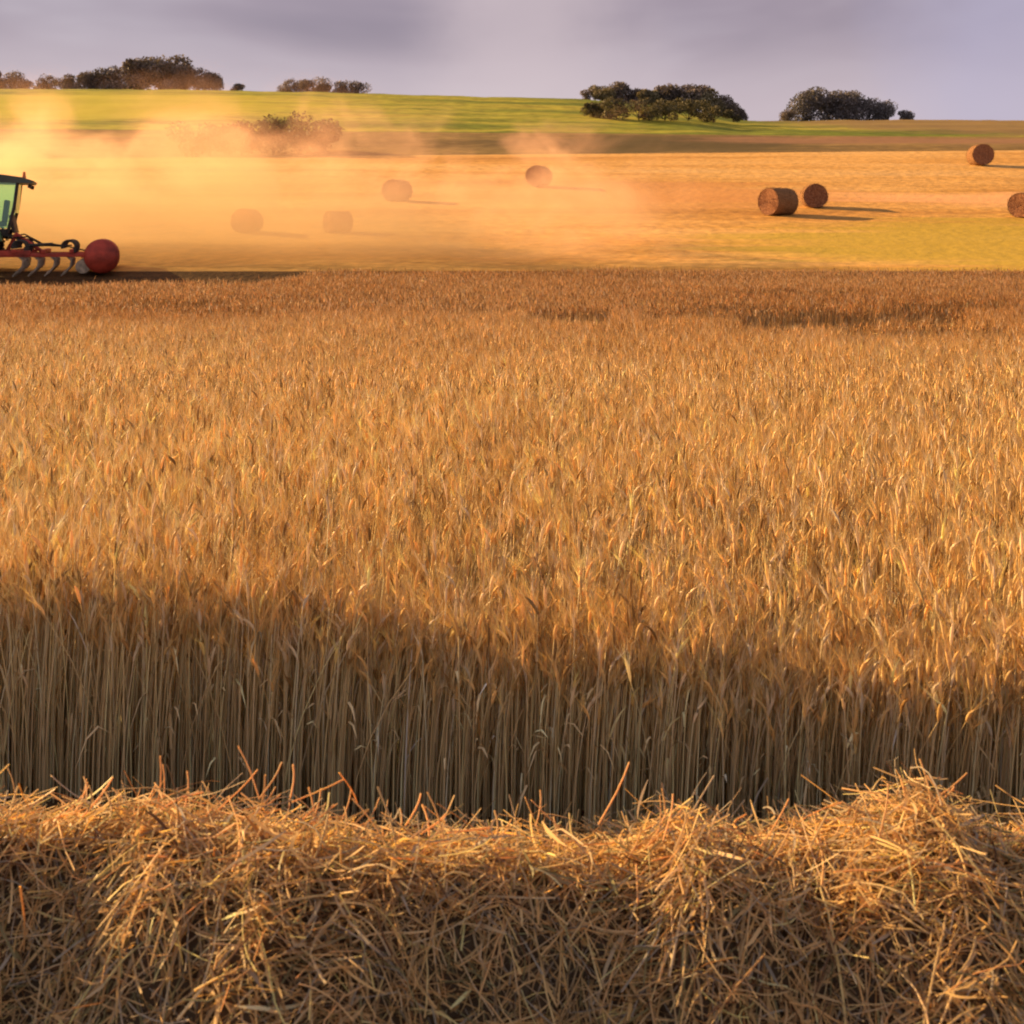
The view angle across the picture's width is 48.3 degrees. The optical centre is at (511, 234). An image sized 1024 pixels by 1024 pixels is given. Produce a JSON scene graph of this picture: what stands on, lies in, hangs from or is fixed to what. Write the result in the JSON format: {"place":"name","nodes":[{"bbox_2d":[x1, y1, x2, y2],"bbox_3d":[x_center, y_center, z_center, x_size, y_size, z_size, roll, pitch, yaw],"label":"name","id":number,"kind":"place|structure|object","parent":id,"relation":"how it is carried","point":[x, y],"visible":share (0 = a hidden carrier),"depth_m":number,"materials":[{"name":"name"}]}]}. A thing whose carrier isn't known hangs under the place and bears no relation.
{"place":"outdoors","nodes":[
{"label":"outdoors","id":0,"kind":"place"},
{"bbox_2d":[0,536,1006,839],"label":"ground","id":1,"kind":"structure","parent":0,"point":[54,802],"depth_m":3.25,"materials":[{"name":"soil"}]},
{"bbox_2d":[0,264,1023,838],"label":"wheat crop","id":2,"kind":"object","parent":1,"relation":"on","point":[810,482],"visible":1,"depth_m":3.75,"materials":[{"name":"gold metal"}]},
{"bbox_2d":[0,746,1023,1023],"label":"straw windrow","id":3,"kind":"object","parent":1,"relation":"on","point":[884,908],"visible":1,"depth_m":2.25,"materials":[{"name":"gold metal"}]},
{"bbox_2d":[0,271,1019,288],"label":"tilled strip","id":4,"kind":"object","parent":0,"point":[52,277],"visible":0.05,"depth_m":30.45,"materials":[{"name":"soil"}]},
{"bbox_2d":[0,172,36,250],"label":"farm tractor","id":5,"kind":"object","parent":4,"relation":"on","point":[18,183],"visible":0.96,"depth_m":31.12,"materials":[{"name":"paint"}]},
{"bbox_2d":[0,232,119,276],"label":"trailed cultivator","id":6,"kind":"object","parent":4,"relation":"on","point":[100,256],"visible":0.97,"depth_m":30.22,"materials":[{"name":"red paint"}]},
{"bbox_2d":[0,150,1023,270],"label":"stubble field","id":7,"kind":"structure","parent":0,"point":[912,210],"depth_m":51.63,"materials":[{"name":"yellow plant"}]},
{"bbox_2d":[230,207,265,232],"bbox_3d":[-10.143,-0.533,43.730,1.156,0.990,1.207,0,0,12],"label":"straw bale","id":8,"kind":"object","parent":7,"relation":"on","point":[243,220],"visible":0.99,"depth_m":43.29},
{"bbox_2d":[322,211,354,232],"bbox_3d":[-6.673,-0.512,43.706,1.141,0.948,1.053,0,0,-35],"label":"straw bale","id":9,"kind":"object","parent":7,"relation":"on","point":[337,221],"visible":1,"depth_m":43.44},
{"bbox_2d":[380,178,412,200],"bbox_3d":[-5.679,-2.218,56.784,1.330,1.200,1.463,0,0,28],"label":"straw bale","id":10,"kind":"object","parent":7,"relation":"on","point":[396,190],"visible":0.98,"depth_m":56.32},
{"bbox_2d":[524,165,552,186],"bbox_3d":[1.536,-3.321,64.315,1.403,1.321,1.486,0,0,20],"label":"straw bale","id":11,"kind":"object","parent":7,"relation":"on","point":[538,176],"visible":0.99,"depth_m":63.80},
{"bbox_2d":[757,187,799,214],"bbox_3d":[11.796,-1.473,50.448,1.464,1.300,1.419,0,0,-33],"label":"straw bale","id":12,"kind":"object","parent":7,"relation":"on","point":[777,201],"visible":0.99,"depth_m":50.06},
{"bbox_2d":[798,183,827,207],"bbox_3d":[14.182,-1.834,53.558,1.318,1.230,1.417,0,0,8],"label":"straw bale","id":13,"kind":"object","parent":7,"relation":"on","point":[813,195],"visible":1,"depth_m":53.04},
{"bbox_2d":[965,144,994,165],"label":"straw bale","id":14,"kind":"object","parent":7,"relation":"on","point":[980,154],"visible":0.99,"depth_m":75.34},
{"bbox_2d":[1007,192,1023,217],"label":"straw bale","id":15,"kind":"object","parent":7,"relation":"on","point":[1015,202],"visible":1,"depth_m":49.32},
{"bbox_2d":[0,89,1023,136],"bbox_3d":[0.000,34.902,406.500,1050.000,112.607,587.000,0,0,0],"label":"green field","id":16,"kind":"structure","parent":0,"point":[97,109],"depth_m":133.76,"materials":[{"name":"green plant"}]},
{"bbox_2d":[0,71,8,88],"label":"broadleaf tree","id":17,"kind":"object","parent":16,"relation":"on","point":[1,78],"visible":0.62,"depth_m":172.99,"materials":[{"name":"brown plant"}]},
{"bbox_2d":[0,70,29,88],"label":"broadleaf tree","id":18,"kind":"object","parent":16,"relation":"on","point":[12,82],"visible":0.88,"depth_m":171.30,"materials":[{"name":"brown plant"}]},
{"bbox_2d":[13,79,34,88],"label":"tree","id":19,"kind":"object","parent":16,"relation":"on","point":[27,83],"visible":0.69,"depth_m":171.52,"materials":[{"name":"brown plant"}]},
{"bbox_2d":[33,73,57,88],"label":"tree","id":20,"kind":"object","parent":16,"relation":"on","point":[47,84],"visible":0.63,"depth_m":173.59,"materials":[{"name":"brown plant"}]},
{"bbox_2d":[54,73,82,88],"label":"broadleaf tree","id":21,"kind":"object","parent":16,"relation":"on","point":[69,81],"visible":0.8,"depth_m":171.33,"materials":[{"name":"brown plant"}]},
{"bbox_2d":[74,70,105,88],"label":"broadleaf tree","id":22,"kind":"object","parent":16,"relation":"on","point":[85,80],"visible":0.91,"depth_m":171.86,"materials":[{"name":"green plant"}]},
{"bbox_2d":[90,65,139,88],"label":"broadleaf tree","id":23,"kind":"object","parent":16,"relation":"on","point":[114,80],"visible":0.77,"depth_m":172.52,"materials":[{"name":"green plant"}]},
{"bbox_2d":[120,57,152,89],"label":"broadleaf tree","id":24,"kind":"object","parent":16,"relation":"on","point":[130,65],"visible":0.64,"depth_m":174.05,"materials":[{"name":"green plant"}]},
{"bbox_2d":[136,54,192,89],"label":"broadleaf tree","id":25,"kind":"object","parent":16,"relation":"on","point":[157,65],"visible":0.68,"depth_m":173.66,"materials":[{"name":"green plant"}]},
{"bbox_2d":[160,62,211,89],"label":"broadleaf tree","id":26,"kind":"object","parent":16,"relation":"on","point":[179,79],"visible":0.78,"depth_m":172.38,"materials":[{"name":"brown plant"}]},
{"bbox_2d":[191,72,224,89],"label":"broadleaf tree","id":27,"kind":"object","parent":16,"relation":"on","point":[210,81],"visible":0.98,"depth_m":172.17,"materials":[{"name":"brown plant"}]},
{"bbox_2d":[230,83,244,90],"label":"tree","id":28,"kind":"object","parent":16,"relation":"on","point":[238,87],"visible":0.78,"depth_m":171.56,"materials":[{"name":"green plant"}]},
{"bbox_2d":[276,78,301,91],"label":"tree","id":29,"kind":"object","parent":16,"relation":"on","point":[282,88],"visible":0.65,"depth_m":172.28,"materials":[{"name":"brown plant"}]},
{"bbox_2d":[294,79,320,91],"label":"tree","id":30,"kind":"object","parent":16,"relation":"on","point":[305,84],"visible":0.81,"depth_m":171.43,"materials":[{"name":"brown plant"}]},
{"bbox_2d":[312,76,332,91],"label":"tree","id":31,"kind":"object","parent":16,"relation":"on","point":[321,85],"visible":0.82,"depth_m":172.34,"materials":[{"name":"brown plant"}]},
{"bbox_2d":[332,80,350,92],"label":"tree","id":32,"kind":"object","parent":16,"relation":"on","point":[341,87],"visible":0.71,"depth_m":171.55,"materials":[{"name":"brown plant"}]},
{"bbox_2d":[344,80,371,92],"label":"tree","id":33,"kind":"object","parent":16,"relation":"on","point":[355,87],"visible":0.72,"depth_m":171.62,"materials":[{"name":"brown plant"}]},
{"bbox_2d":[580,89,592,99],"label":"tree","id":34,"kind":"object","parent":16,"relation":"on","point":[586,94],"visible":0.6,"depth_m":171.85,"materials":[{"name":"green plant"}]},
{"bbox_2d":[580,102,602,116],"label":"bush","id":35,"kind":"object","parent":16,"relation":"on","point":[589,110],"visible":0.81,"depth_m":132.75,"materials":[{"name":"green plant"}]},
{"bbox_2d":[588,85,616,100],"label":"broadleaf tree","id":36,"kind":"object","parent":16,"relation":"on","point":[601,94],"visible":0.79,"depth_m":170.82,"materials":[{"name":"green plant"}]},
{"bbox_2d":[592,96,630,118],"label":"bush","id":37,"kind":"object","parent":16,"relation":"on","point":[608,111],"visible":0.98,"depth_m":130.96,"materials":[{"name":"green plant"}]},
{"bbox_2d":[608,81,630,102],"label":"broadleaf tree","id":38,"kind":"object","parent":16,"relation":"on","point":[622,89],"visible":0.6,"depth_m":172.19,"materials":[{"name":"green plant"}]},
{"bbox_2d":[626,88,643,104],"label":"broadleaf tree","id":39,"kind":"object","parent":16,"relation":"on","point":[632,95],"visible":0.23,"depth_m":173.11,"materials":[{"name":"green plant"}]},
{"bbox_2d":[614,97,669,120],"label":"bush","id":40,"kind":"object","parent":16,"relation":"on","point":[636,107],"visible":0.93,"depth_m":130.34,"materials":[{"name":"green plant"}]},
{"bbox_2d":[636,89,661,104],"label":"broadleaf tree","id":41,"kind":"object","parent":16,"relation":"on","point":[650,96],"visible":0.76,"depth_m":169.06,"materials":[{"name":"green plant"}]},
{"bbox_2d":[639,97,687,120],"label":"bush","id":42,"kind":"object","parent":16,"relation":"on","point":[668,111],"visible":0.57,"depth_m":131.93,"materials":[{"name":"green plant"}]},
{"bbox_2d":[654,83,679,101],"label":"broadleaf tree","id":43,"kind":"object","parent":16,"relation":"on","point":[669,92],"visible":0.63,"depth_m":169.65,"materials":[{"name":"green plant"}]},
{"bbox_2d":[670,99,712,119],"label":"bush","id":44,"kind":"object","parent":16,"relation":"on","point":[693,107],"visible":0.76,"depth_m":136.41,"materials":[{"name":"green plant"}]},
{"bbox_2d":[672,83,710,109],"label":"broadleaf tree","id":45,"kind":"object","parent":16,"relation":"on","point":[690,91],"visible":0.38,"depth_m":170.43,"materials":[{"name":"green plant"}]},
{"bbox_2d":[688,88,732,116],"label":"broadleaf tree","id":46,"kind":"object","parent":16,"relation":"on","point":[714,101],"visible":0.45,"depth_m":169.07,"materials":[{"name":"green plant"}]},
{"bbox_2d":[697,105,741,122],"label":"bush","id":47,"kind":"object","parent":16,"relation":"on","point":[717,110],"visible":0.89,"depth_m":140.93,"materials":[{"name":"green plant"}]},
{"bbox_2d":[718,95,744,117],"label":"broadleaf tree","id":48,"kind":"object","parent":16,"relation":"on","point":[734,106],"visible":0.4,"depth_m":169.79,"materials":[{"name":"green plant"}]},
{"bbox_2d":[738,108,748,120],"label":"tree","id":49,"kind":"object","parent":16,"relation":"on","point":[744,117],"visible":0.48,"depth_m":170.40,"materials":[{"name":"green plant"}]},
{"bbox_2d":[778,109,797,120],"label":"bush","id":50,"kind":"object","parent":16,"relation":"on","point":[785,115],"visible":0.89,"depth_m":170.56,"materials":[{"name":"green plant"}]},
{"bbox_2d":[786,86,830,120],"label":"broadleaf tree","id":51,"kind":"object","parent":16,"relation":"on","point":[808,100],"visible":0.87,"depth_m":172.06,"materials":[{"name":"green plant"}]},
{"bbox_2d":[814,89,851,120],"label":"broadleaf tree","id":52,"kind":"object","parent":16,"relation":"on","point":[831,107],"visible":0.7,"depth_m":172.97,"materials":[{"name":"green plant"}]},
{"bbox_2d":[831,90,868,119],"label":"broadleaf tree","id":53,"kind":"object","parent":16,"relation":"on","point":[852,101],"visible":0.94,"depth_m":171.36,"materials":[{"name":"green plant"}]},
{"bbox_2d":[856,97,887,119],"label":"tree","id":54,"kind":"object","parent":16,"relation":"on","point":[869,104],"visible":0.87,"depth_m":171.32,"materials":[{"name":"green plant"}]},
{"bbox_2d":[870,99,897,119],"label":"tree","id":55,"kind":"object","parent":16,"relation":"on","point":[889,108],"visible":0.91,"depth_m":170.98,"materials":[{"name":"green plant"}]},
{"bbox_2d":[898,110,914,119],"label":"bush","id":56,"kind":"object","parent":16,"relation":"on","point":[905,115],"visible":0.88,"depth_m":171.35,"materials":[{"name":"green plant"}]},
{"bbox_2d":[0,129,1023,158],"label":"rough pasture","id":57,"kind":"structure","parent":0,"point":[34,143],"depth_m":100.35,"materials":[{"name":"yellow plant"}]},
{"bbox_2d":[165,120,250,156],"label":"bush","id":58,"kind":"object","parent":57,"relation":"on","point":[236,133],"visible":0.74,"depth_m":90.95,"materials":[{"name":"green plant"}]},
{"bbox_2d":[192,119,275,155],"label":"bush","id":59,"kind":"object","parent":57,"relation":"on","point":[253,145],"visible":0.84,"depth_m":91.13,"materials":[{"name":"green plant"}]},
{"bbox_2d":[248,114,320,154],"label":"bush","id":60,"kind":"object","parent":57,"relation":"on","point":[266,128],"visible":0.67,"depth_m":91.64,"materials":[{"name":"brown plant"}]},
{"bbox_2d":[263,111,344,155],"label":"bush","id":61,"kind":"object","parent":57,"relation":"on","point":[293,141],"visible":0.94,"depth_m":91.47,"materials":[{"name":"green plant"}]},
{"bbox_2d":[296,120,342,152],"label":"bush","id":62,"kind":"object","parent":57,"relation":"on","point":[334,139],"visible":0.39,"depth_m":93.44,"materials":[{"name":"brown plant"}]},
{"bbox_2d":[0,0,1023,120],"label":"sky","id":63,"kind":"structure","parent":0,"point":[936,59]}
]}

